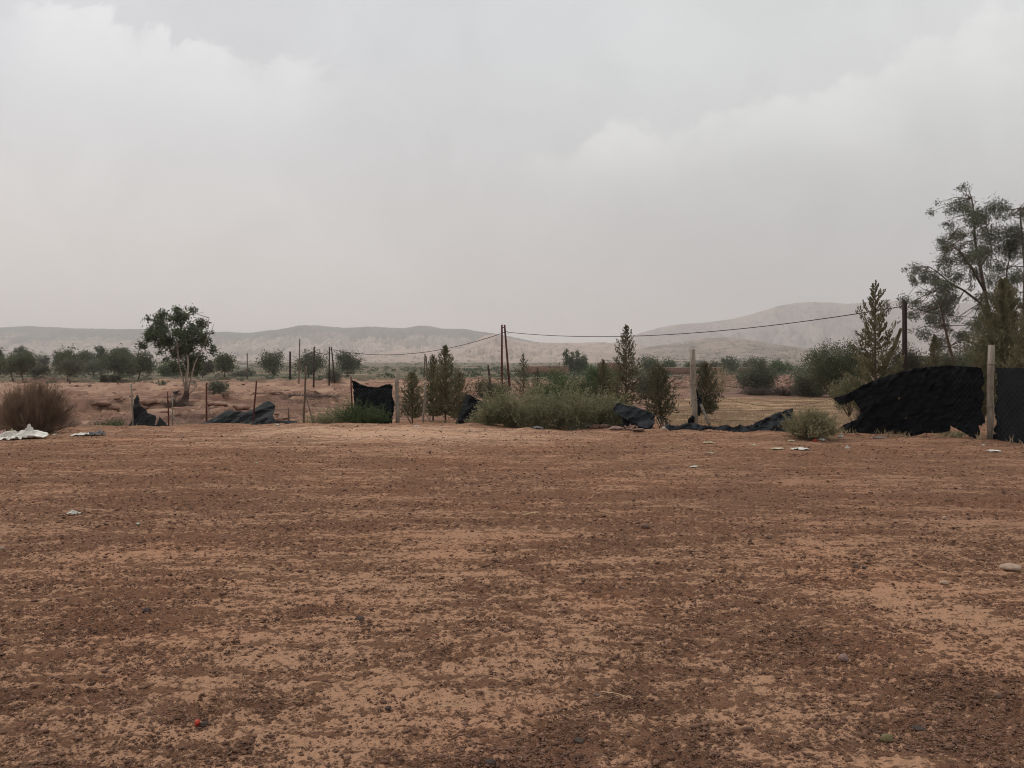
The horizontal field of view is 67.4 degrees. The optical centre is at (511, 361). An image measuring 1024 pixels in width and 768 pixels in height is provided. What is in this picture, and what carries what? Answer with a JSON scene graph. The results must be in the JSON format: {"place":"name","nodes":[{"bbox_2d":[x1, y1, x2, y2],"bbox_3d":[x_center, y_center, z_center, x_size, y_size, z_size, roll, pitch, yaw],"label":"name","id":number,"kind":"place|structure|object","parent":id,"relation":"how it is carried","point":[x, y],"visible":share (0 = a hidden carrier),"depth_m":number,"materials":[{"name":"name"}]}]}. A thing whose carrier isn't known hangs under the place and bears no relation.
{"place":"outdoors","nodes":[
{"label":"outdoors","id":0,"kind":"place"},
{"bbox_2d":[0,325,539,360],"bbox_3d":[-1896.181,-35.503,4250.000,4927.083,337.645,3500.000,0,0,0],"label":"hills","id":1,"kind":"structure","parent":0,"point":[49,340],"depth_m":3840.78,"materials":[{"name":"soil"}]},
{"bbox_2d":[233,334,651,362],"bbox_3d":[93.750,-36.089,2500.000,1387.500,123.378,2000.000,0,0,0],"label":"hills","id":2,"kind":"structure","parent":0,"point":[487,350],"depth_m":2187.17,"materials":[{"name":"soil"}]},
{"bbox_2d":[0,360,1023,767],"bbox_3d":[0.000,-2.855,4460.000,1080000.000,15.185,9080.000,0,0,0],"label":"ground","id":3,"kind":"structure","parent":0,"point":[394,680],"depth_m":5.68,"materials":[{"name":"brown soil"}]},
{"bbox_2d":[0,350,17,380],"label":"olive tree","id":4,"kind":"object","parent":3,"relation":"on","point":[2,361],"visible":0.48,"depth_m":125.69,"materials":[{"name":"green plant"}]},
{"bbox_2d":[1,350,43,379],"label":"olive tree","id":5,"kind":"object","parent":3,"relation":"on","point":[23,361],"visible":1,"depth_m":109.75,"materials":[{"name":"green plant"}]},
{"bbox_2d":[9,346,35,361],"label":"eucalyptus tree","id":6,"kind":"object","parent":3,"relation":"on","point":[18,349],"visible":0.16,"depth_m":245.09,"materials":[{"name":"green plant"}]},
{"bbox_2d":[0,430,48,440],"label":"plastic sheet","id":7,"kind":"object","parent":3,"relation":"on","point":[12,435],"visible":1,"depth_m":15.99,"materials":[{"name":"plastic"}]},
{"bbox_2d":[27,363,52,377],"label":"olive tree","id":8,"kind":"object","parent":3,"relation":"on","point":[40,370],"visible":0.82,"depth_m":126.47,"materials":[{"name":"green plant"}]},
{"bbox_2d":[0,373,82,433],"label":"dry shrub","id":9,"kind":"object","parent":3,"relation":"on","point":[35,409],"visible":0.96,"depth_m":17.16,"materials":[{"name":"brown plant"}]},
{"bbox_2d":[36,354,50,374],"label":"eucalyptus tree","id":10,"kind":"object","parent":3,"relation":"on","point":[42,359],"visible":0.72,"depth_m":245.88,"materials":[{"name":"green plant"}]},
{"bbox_2d":[50,343,86,380],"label":"olive tree","id":11,"kind":"object","parent":3,"relation":"on","point":[68,353],"visible":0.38,"depth_m":125.79,"materials":[{"name":"green plant"}]},
{"bbox_2d":[51,356,90,383],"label":"olive tree","id":12,"kind":"object","parent":3,"relation":"on","point":[71,367],"visible":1,"depth_m":97.61,"materials":[{"name":"green plant"}]},
{"bbox_2d":[75,349,102,374],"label":"olive tree","id":13,"kind":"object","parent":3,"relation":"on","point":[83,353],"visible":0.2,"depth_m":220.37,"materials":[{"name":"green plant"}]},
{"bbox_2d":[82,358,108,376],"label":"olive tree","id":14,"kind":"object","parent":3,"relation":"on","point":[92,364],"visible":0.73,"depth_m":177.47,"materials":[{"name":"green plant"}]},
{"bbox_2d":[92,345,109,374],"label":"eucalyptus tree","id":15,"kind":"object","parent":3,"relation":"on","point":[100,350],"visible":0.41,"depth_m":232.71,"materials":[{"name":"green plant"}]},
{"bbox_2d":[91,400,111,405],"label":"clay block","id":16,"kind":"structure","parent":3,"relation":"on","point":[103,402],"depth_m":45.30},
{"bbox_2d":[97,373,118,382],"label":"bush","id":17,"kind":"object","parent":3,"relation":"on","point":[104,378],"visible":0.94,"depth_m":132.56,"materials":[{"name":"green plant"}]},
{"bbox_2d":[91,416,126,425],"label":"weed plant","id":18,"kind":"object","parent":3,"relation":"on","point":[117,423],"visible":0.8,"depth_m":31.31,"materials":[{"name":"green plant"}]},
{"bbox_2d":[95,346,142,379],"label":"olive tree","id":19,"kind":"object","parent":3,"relation":"on","point":[118,363],"visible":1,"depth_m":133.58,"materials":[{"name":"green plant"}]},
{"bbox_2d":[130,384,133,425],"bbox_3d":[-13.340,1.693,26.988,0.134,1.814,0.069,0,0,0],"label":"fence post","id":20,"kind":"object","parent":3,"relation":"on","point":[132,405],"visible":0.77,"depth_m":26.96,"materials":[{"name":"wood"}]},
{"bbox_2d":[128,395,167,425],"bbox_3d":[-12.706,1.773,26.745,1.914,1.161,0.318,0,0,28],"label":"shade net","id":21,"kind":"object","parent":20,"relation":"attached to","point":[142,416],"visible":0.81,"depth_m":26.86,"materials":[{"name":"fabric"}]},
{"bbox_2d":[127,350,157,379],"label":"olive tree","id":22,"kind":"object","parent":3,"relation":"on","point":[146,363],"visible":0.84,"depth_m":139.33,"materials":[{"name":"green plant"}]},
{"bbox_2d":[153,357,184,376],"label":"carob tree","id":23,"kind":"object","parent":3,"relation":"on","point":[163,370],"visible":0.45,"depth_m":208.32,"materials":[{"name":"green plant"}]},
{"bbox_2d":[134,303,217,401],"bbox_3d":[-21.600,-0.594,50.053,4.776,6.630,5.357,0,0,0],"label":"eucalyptus tree","id":24,"kind":"object","parent":3,"relation":"on","point":[158,330],"visible":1,"depth_m":49.36,"materials":[{"name":"green plant"}]},
{"bbox_2d":[162,396,193,407],"bbox_3d":[-19.131,2.435,43.964,1.888,0.935,2.000,0,0,-25],"label":"brush heap","id":25,"kind":"object","parent":3,"relation":"on","point":[182,403],"visible":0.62,"depth_m":43.84,"materials":[{"name":"plant"}]},
{"bbox_2d":[196,359,216,377],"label":"olive tree","id":26,"kind":"object","parent":3,"relation":"on","point":[206,365],"visible":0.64,"depth_m":187.84,"materials":[{"name":"green plant"}]},
{"bbox_2d":[204,378,229,394],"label":"bush","id":27,"kind":"object","parent":3,"relation":"on","point":[217,387],"visible":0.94,"depth_m":63.10,"materials":[{"name":"green plant"}]},
{"bbox_2d":[209,352,238,376],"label":"olive tree","id":28,"kind":"object","parent":3,"relation":"on","point":[224,363],"visible":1,"depth_m":134.91,"materials":[{"name":"green plant"}]},
{"bbox_2d":[231,367,256,375],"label":"bush","id":29,"kind":"object","parent":3,"relation":"on","point":[241,373],"visible":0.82,"depth_m":208.88,"materials":[{"name":"green plant"}]},
{"bbox_2d":[201,401,296,424],"bbox_3d":[-8.786,1.783,25.795,4.004,0.879,1.097,0,0,13],"label":"shade net","id":30,"kind":"object","parent":3,"relation":"on","point":[263,415],"visible":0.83,"depth_m":25.73,"materials":[{"name":"fabric"}]},
{"bbox_2d":[254,348,284,376],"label":"olive tree","id":31,"kind":"object","parent":3,"relation":"on","point":[273,361],"visible":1,"depth_m":187.70,"materials":[{"name":"green plant"}]},
{"bbox_2d":[287,347,328,376],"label":"olive tree","id":32,"kind":"object","parent":3,"relation":"on","point":[307,358],"visible":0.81,"depth_m":187.33,"materials":[{"name":"green plant"}]},
{"bbox_2d":[303,366,312,422],"bbox_3d":[-6.584,1.208,24.907,0.521,2.142,0.109,0,0,31],"label":"fence post","id":33,"kind":"object","parent":3,"relation":"on","point":[305,396],"visible":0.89,"depth_m":24.98,"materials":[{"name":"wood"}]},
{"bbox_2d":[302,401,356,423],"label":"weed plant","id":34,"kind":"object","parent":3,"relation":"on","point":[326,419],"visible":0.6,"depth_m":24.26,"materials":[{"name":"green plant"}]},
{"bbox_2d":[328,347,335,385],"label":"utility pole","id":35,"kind":"object","parent":3,"relation":"on","point":[329,367],"visible":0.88,"depth_m":84.98,"materials":[{"name":"wood"}]},
{"bbox_2d":[324,367,343,381],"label":"bush","id":36,"kind":"object","parent":3,"relation":"on","point":[338,375],"visible":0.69,"depth_m":112.56,"materials":[{"name":"green plant"}]},
{"bbox_2d":[332,349,364,376],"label":"olive tree","id":37,"kind":"object","parent":3,"relation":"on","point":[346,362],"visible":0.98,"depth_m":194.20,"materials":[{"name":"green plant"}]},
{"bbox_2d":[331,395,391,423],"bbox_3d":[-4.567,1.507,23.431,1.807,0.955,1.541,0,0,42],"label":"weed plant","id":38,"kind":"object","parent":3,"relation":"on","point":[369,415],"visible":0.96,"depth_m":23.22,"materials":[{"name":"green plant"}]},
{"bbox_2d":[395,372,411,423],"bbox_3d":[-3.337,1.279,23.898,0.683,1.930,0.150,0,0,23],"label":"fence post","id":39,"kind":"object","parent":3,"relation":"on","point":[397,395],"visible":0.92,"depth_m":23.94,"materials":[{"name":"wood"}]},
{"bbox_2d":[395,371,429,423],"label":"conifer tree","id":40,"kind":"object","parent":3,"relation":"on","point":[412,387],"visible":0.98,"depth_m":24.93,"materials":[{"name":"green plant"}]},
{"bbox_2d":[418,354,442,421],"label":"conifer tree","id":41,"kind":"object","parent":3,"relation":"on","point":[430,374],"visible":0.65,"depth_m":26.55,"materials":[{"name":"green plant"}]},
{"bbox_2d":[426,345,459,422],"bbox_3d":[-2.251,0.778,25.998,1.289,2.778,1.263,0,0,-34],"label":"conifer tree","id":42,"kind":"object","parent":3,"relation":"on","point":[441,387],"visible":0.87,"depth_m":25.92,"materials":[{"name":"green plant"}]},
{"bbox_2d":[0,371,887,385],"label":"scrub","id":43,"kind":"object","parent":3,"relation":"on","point":[95,376],"visible":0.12,"depth_m":172.95,"materials":[{"name":"green plant"}]},
{"bbox_2d":[0,360,890,377],"bbox_3d":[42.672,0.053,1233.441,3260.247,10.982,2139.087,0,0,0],"label":"scrub","id":44,"kind":"object","parent":3,"relation":"on","point":[496,368],"visible":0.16,"depth_m":318.17,"materials":[{"name":"green plant"}]},
{"bbox_2d":[442,371,472,419],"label":"conifer tree","id":45,"kind":"object","parent":3,"relation":"on","point":[455,413],"visible":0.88,"depth_m":25.32,"materials":[{"name":"green plant"}]},
{"bbox_2d":[455,395,483,423],"bbox_3d":[-1.194,1.377,21.731,1.104,0.869,0.355,0,0,39],"label":"shade net","id":46,"kind":"object","parent":3,"relation":"on","point":[465,410],"visible":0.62,"depth_m":21.80,"materials":[{"name":"fabric"}]},
{"bbox_2d":[467,377,510,399],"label":"bush","id":47,"kind":"object","parent":3,"relation":"on","point":[487,385],"visible":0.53,"depth_m":39.74,"materials":[{"name":"green plant"}]},
{"bbox_2d":[501,325,510,389],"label":"utility pole","id":48,"kind":"object","parent":3,"relation":"on","point":[507,360],"visible":0.85,"depth_m":70.03,"materials":[{"name":"wood"}]},
{"bbox_2d":[508,306,900,336],"bbox_3d":[10.714,-2.507,56.500,0.050,1.189,34.902,0,0,-39],"label":"overhead cable","id":49,"kind":"object","parent":48,"relation":"attached to","point":[703,332],"visible":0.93,"depth_m":52.93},
{"bbox_2d":[0,424,1023,767],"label":"soil clods","id":50,"kind":"object","parent":3,"relation":"on","point":[938,730],"visible":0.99,"depth_m":4.14,"materials":[{"name":"brown soil"}]},
{"bbox_2d":[510,353,532,402],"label":"conifer tree","id":51,"kind":"object","parent":3,"relation":"on","point":[524,375],"visible":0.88,"depth_m":44.95,"materials":[{"name":"green plant"}]},
{"bbox_2d":[21,374,1022,448],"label":"rubble","id":52,"kind":"object","parent":3,"relation":"on","point":[681,383],"visible":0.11,"depth_m":69.95,"materials":[{"name":"stone"}]},
{"bbox_2d":[197,384,859,423],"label":"dry grass","id":53,"kind":"structure","parent":3,"relation":"on","point":[732,416],"depth_m":28.60,"materials":[{"name":"plant"}]},
{"bbox_2d":[525,366,568,374],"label":"mud wall","id":54,"kind":"structure","parent":3,"relation":"on","point":[531,369],"depth_m":209.78,"materials":[{"name":"soil"}]},
{"bbox_2d":[466,363,632,429],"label":"weeds","id":55,"kind":"object","parent":3,"relation":"on","point":[531,410],"visible":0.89,"depth_m":19.75,"materials":[{"name":"green plant"}]},
{"bbox_2d":[81,418,1022,444],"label":"dry weeds","id":56,"kind":"object","parent":3,"relation":"on","point":[890,433],"visible":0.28,"depth_m":17.20,"materials":[{"name":"beige plant"}]},
{"bbox_2d":[523,367,581,403],"bbox_3d":[2.465,1.540,41.943,3.685,2.728,3.051,0,0,-42],"label":"pepper tree","id":57,"kind":"object","parent":3,"relation":"on","point":[561,380],"visible":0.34,"depth_m":41.78,"materials":[{"name":"green plant"}]},
{"bbox_2d":[561,348,571,372],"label":"cypress tree","id":58,"kind":"object","parent":3,"relation":"on","point":[566,358],"visible":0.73,"depth_m":239.47,"materials":[{"name":"green plant"}]},
{"bbox_2d":[567,351,577,371],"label":"cypress tree","id":59,"kind":"object","parent":3,"relation":"on","point":[574,367],"visible":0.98,"depth_m":238.99,"materials":[{"name":"green plant"}]},
{"bbox_2d":[574,349,583,372],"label":"cypress tree","id":60,"kind":"object","parent":3,"relation":"on","point":[578,359],"visible":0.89,"depth_m":239.69,"materials":[{"name":"green plant"}]},
{"bbox_2d":[567,358,622,404],"bbox_3d":[4.282,1.227,37.981,2.783,2.766,2.952,0,0,25],"label":"pepper tree","id":61,"kind":"object","parent":3,"relation":"on","point":[593,375],"visible":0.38,"depth_m":37.63,"materials":[{"name":"green plant"}]},
{"bbox_2d":[574,385,615,428],"bbox_3d":[2.155,1.145,19.611,1.233,1.195,0.688,0,0,-27],"label":"weed plant","id":62,"kind":"object","parent":3,"relation":"on","point":[593,417],"visible":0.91,"depth_m":19.59,"materials":[{"name":"green plant"}]},
{"bbox_2d":[588,359,616,406],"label":"conifer tree","id":63,"kind":"object","parent":3,"relation":"on","point":[604,382],"visible":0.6,"depth_m":30.93,"materials":[{"name":"green plant"}]},
{"bbox_2d":[604,324,650,405],"bbox_3d":[4.295,0.347,29.098,1.703,3.577,1.762,0,0,41],"label":"conifer tree","id":64,"kind":"object","parent":3,"relation":"on","point":[624,358],"visible":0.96,"depth_m":28.92,"materials":[{"name":"green plant"}]},
{"bbox_2d":[613,403,654,428],"bbox_3d":[2.974,1.323,18.765,1.023,0.605,0.535,0,0,24],"label":"shade net","id":65,"kind":"object","parent":3,"relation":"on","point":[642,418],"visible":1,"depth_m":18.77,"materials":[{"name":"fabric"}]},
{"bbox_2d":[631,371,661,399],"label":"bush","id":66,"kind":"object","parent":3,"relation":"on","point":[644,386],"visible":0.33,"depth_m":45.60,"materials":[{"name":"green plant"}]},
{"bbox_2d":[641,355,661,371],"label":"carob tree","id":67,"kind":"object","parent":3,"relation":"on","point":[648,363],"visible":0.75,"depth_m":222.17,"materials":[{"name":"green plant"}]},
{"bbox_2d":[640,363,683,419],"bbox_3d":[4.268,0.937,22.025,1.173,1.836,1.208,0,0,0],"label":"conifer tree","id":68,"kind":"object","parent":3,"relation":"on","point":[659,392],"visible":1,"depth_m":21.91,"materials":[{"name":"green plant"}]},
{"bbox_2d":[660,358,675,366],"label":"carob tree","id":69,"kind":"object","parent":3,"relation":"on","point":[670,364],"visible":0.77,"depth_m":252.92,"materials":[{"name":"green plant"}]},
{"bbox_2d":[661,367,689,373],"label":"mud wall","id":70,"kind":"structure","parent":3,"relation":"on","point":[681,370],"depth_m":199.78,"materials":[{"name":"soil"}]},
{"bbox_2d":[689,349,710,425],"bbox_3d":[4.782,0.791,19.396,0.574,2.209,0.199,0,0,27],"label":"fence post","id":71,"kind":"object","parent":3,"relation":"on","point":[694,399],"visible":0.92,"depth_m":19.43,"materials":[{"name":"wood"}]},
{"bbox_2d":[689,361,724,419],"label":"conifer tree","id":72,"kind":"object","parent":3,"relation":"on","point":[708,405],"visible":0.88,"depth_m":22.91,"materials":[{"name":"green plant"}]},
{"bbox_2d":[701,363,738,391],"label":"dry shrub","id":73,"kind":"object","parent":3,"relation":"on","point":[724,376],"visible":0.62,"depth_m":59.97,"materials":[{"name":"beige plant"}]},
{"bbox_2d":[665,408,793,431],"bbox_3d":[5.143,1.375,17.870,3.192,0.534,0.545,0,0,-5],"label":"shade net","id":74,"kind":"object","parent":3,"relation":"on","point":[771,423],"visible":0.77,"depth_m":17.86,"materials":[{"name":"black fabric"}]},
{"bbox_2d":[717,355,742,371],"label":"carob tree","id":75,"kind":"object","parent":3,"relation":"on","point":[733,364],"visible":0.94,"depth_m":261.84,"materials":[{"name":"green plant"}]},
{"bbox_2d":[740,355,769,366],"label":"carob tree","id":76,"kind":"object","parent":3,"relation":"on","point":[751,360],"visible":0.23,"depth_m":280.51,"materials":[{"name":"green plant"}]},
{"bbox_2d":[736,386,779,395],"bbox_3d":[16.826,1.954,52.004,3.249,0.743,3.156,0,0,0],"label":"brush heap","id":77,"kind":"object","parent":3,"relation":"on","point":[754,392],"visible":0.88,"depth_m":51.78,"materials":[{"name":"plant"}]},
{"bbox_2d":[732,358,786,392],"bbox_3d":[17.588,1.088,54.567,3.689,2.980,3.676,0,0,38],"label":"bush","id":78,"kind":"object","parent":3,"relation":"on","point":[752,377],"visible":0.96,"depth_m":54.24,"materials":[{"name":"green plant"}]},
{"bbox_2d":[761,383,798,395],"bbox_3d":[18.146,1.885,51.009,3.286,0.844,3.382,0,0,-20],"label":"brush heap","id":79,"kind":"object","parent":3,"relation":"on","point":[782,392],"visible":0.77,"depth_m":50.63,"materials":[{"name":"plant"}]},
{"bbox_2d":[770,358,794,371],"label":"carob tree","id":80,"kind":"object","parent":3,"relation":"on","point":[780,364],"visible":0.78,"depth_m":216.23,"materials":[{"name":"green plant"}]},
{"bbox_2d":[786,372,827,396],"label":"bush","id":81,"kind":"object","parent":3,"relation":"on","point":[800,384],"visible":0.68,"depth_m":48.55,"materials":[{"name":"green plant"}]},
{"bbox_2d":[777,405,843,440],"bbox_3d":[6.199,1.251,15.874,1.328,0.796,1.386,0,0,0],"label":"shrub","id":82,"kind":"object","parent":3,"relation":"on","point":[808,424],"visible":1,"depth_m":15.69,"materials":[{"name":"green plant"}]},
{"bbox_2d":[790,337,877,397],"bbox_3d":[19.642,0.553,47.123,4.996,4.176,4.749,0,0,0],"label":"bush","id":83,"kind":"object","parent":3,"relation":"on","point":[826,366],"visible":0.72,"depth_m":46.47,"materials":[{"name":"green plant"}]},
{"bbox_2d":[825,375,863,415],"bbox_3d":[11.352,1.159,25.984,1.443,1.513,1.325,0,0,0],"label":"bush","id":84,"kind":"object","parent":3,"relation":"on","point":[846,386],"visible":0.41,"depth_m":25.96,"materials":[{"name":"green plant"}]},
{"bbox_2d":[839,280,904,413],"bbox_3d":[11.376,-0.313,24.061,1.907,4.506,2.143,0,0,0],"label":"conifer tree","id":85,"kind":"object","parent":3,"relation":"on","point":[868,370],"visible":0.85,"depth_m":23.90,"materials":[{"name":"green plant"}]},
{"bbox_2d":[880,734,892,742],"bbox_3d":[1.578,1.586,3.233,0.055,0.035,0.036,0,0,0],"label":"stone","id":86,"kind":"object","parent":3,"relation":"on","point":[886,738],"visible":1,"depth_m":3.22,"materials":[{"name":"stone"}]},
{"bbox_2d":[900,300,906,370],"bbox_3d":[21.989,-0.450,43.037,0.481,6.029,0.208,0,0,-29],"label":"utility pole","id":87,"kind":"object","parent":3,"relation":"on","point":[904,328],"visible":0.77,"depth_m":42.98,"materials":[{"name":"wood"}]},
{"bbox_2d":[883,341,929,374],"bbox_3d":[24.732,0.649,47.858,3.996,4.001,3.120,0,0,-31],"label":"bush","id":88,"kind":"object","parent":3,"relation":"on","point":[912,359],"visible":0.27,"depth_m":47.44,"materials":[{"name":"green plant"}]},
{"bbox_2d":[921,334,945,366],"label":"conifer tree","id":89,"kind":"object","parent":3,"relation":"on","point":[932,349],"visible":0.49,"depth_m":25.95,"materials":[{"name":"green plant"}]},
{"bbox_2d":[920,348,962,367],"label":"bush","id":90,"kind":"object","parent":3,"relation":"on","point":[947,361],"visible":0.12,"depth_m":38.49,"materials":[{"name":"green plant"}]},
{"bbox_2d":[937,343,968,364],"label":"bush","id":91,"kind":"object","parent":3,"relation":"on","point":[955,357],"visible":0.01,"depth_m":47.09,"materials":[{"name":"green plant"}]},
{"bbox_2d":[896,181,1023,364],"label":"eucalyptus tree","id":92,"kind":"object","parent":3,"relation":"on","point":[943,302],"visible":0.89,"depth_m":43.54,"materials":[{"name":"green plant"}]},
{"bbox_2d":[953,330,1007,394],"bbox_3d":[23.890,0.184,38.129,2.824,3.931,3.307,0,0,-42],"label":"bush","id":93,"kind":"object","parent":3,"relation":"on","point":[965,362],"visible":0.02,"depth_m":38.35,"materials":[{"name":"green plant"}]},
{"bbox_2d":[967,339,999,423],"bbox_3d":[13.569,0.605,22.006,1.214,2.536,1.038,0,0,11],"label":"conifer tree","id":94,"kind":"object","parent":3,"relation":"on","point":[980,361],"visible":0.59,"depth_m":21.93,"materials":[{"name":"green plant"}]},
{"bbox_2d":[986,345,995,438],"bbox_3d":[9.979,0.758,16.007,0.167,2.208,0.154,0,0,22],"label":"fence post","id":95,"kind":"object","parent":3,"relation":"on","point":[990,390],"visible":0.96,"depth_m":15.97,"materials":[{"name":"wood"}]},
{"bbox_2d":[834,365,984,437],"bbox_3d":[8.616,0.899,16.827,2.974,1.642,0.207,0,0,32],"label":"shade net","id":96,"kind":"object","parent":95,"relation":"attached to","point":[938,399],"visible":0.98,"depth_m":16.64,"materials":[{"name":"fabric"}]},
{"bbox_2d":[993,367,1023,443],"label":"shade net","id":97,"kind":"object","parent":95,"relation":"attached to","point":[1009,409],"visible":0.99,"depth_m":15.42,"materials":[{"name":"fabric"}]},
{"bbox_2d":[962,277,1023,412],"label":"conifer tree","id":98,"kind":"object","parent":3,"relation":"on","point":[1005,316],"visible":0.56,"depth_m":22.85,"materials":[{"name":"green plant"}]},
{"bbox_2d":[987,200,1023,334],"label":"eucalyptus tree","id":99,"kind":"object","parent":3,"relation":"on","point":[1018,234],"visible":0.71,"depth_m":42.17,"materials":[{"name":"green plant"}]},
{"bbox_2d":[994,316,1023,400],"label":"conifer tree","id":100,"kind":"object","parent":3,"relation":"on","point":[1020,349],"visible":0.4,"depth_m":20.09,"materials":[{"name":"green plant"}]},
{"bbox_2d":[999,563,1021,570],"bbox_3d":[3.816,1.578,5.886,0.158,0.054,0.120,0,0,0],"label":"stone","id":101,"kind":"object","parent":3,"relation":"on","point":[1010,567],"visible":1,"depth_m":5.86,"materials":[{"name":"stone"}]},
{"bbox_2d":[0,0,1023,342],"label":"sky","id":102,"kind":"structure","parent":0,"point":[564,169],"materials":[{"name":"grey"}]},
{"bbox_2d":[614,337,963,364],"bbox_3d":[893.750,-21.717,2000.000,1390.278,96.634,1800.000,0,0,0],"label":"hills","id":103,"kind":"structure","parent":0,"point":[736,345],"depth_m":1798.58,"materials":[{"name":"soil"}]},
{"bbox_2d":[607,340,962,362],"bbox_3d":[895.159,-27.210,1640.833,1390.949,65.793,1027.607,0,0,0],"label":"hill scrub","id":104,"kind":"object","parent":103,"relation":"on","point":[701,360],"visible":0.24,"depth_m":1497.15,"materials":[{"name":"plant"}]},
{"bbox_2d":[614,300,1021,355],"bbox_3d":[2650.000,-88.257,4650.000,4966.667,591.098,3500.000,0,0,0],"label":"hills","id":105,"kind":"structure","parent":0,"point":[810,334],"depth_m":4433.95,"materials":[{"name":"soil"}]},
{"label":"fence wire","id":106,"kind":"object","parent":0,"visible":0},
{"bbox_2d":[352,380,394,423],"bbox_3d":[-4.405,1.326,24.340,1.535,1.462,0.288,0,0,20],"label":"shade net","id":107,"kind":"object","parent":106,"relation":"hanging from","point":[378,396],"visible":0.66,"depth_m":24.31,"materials":[{"name":"fabric"}]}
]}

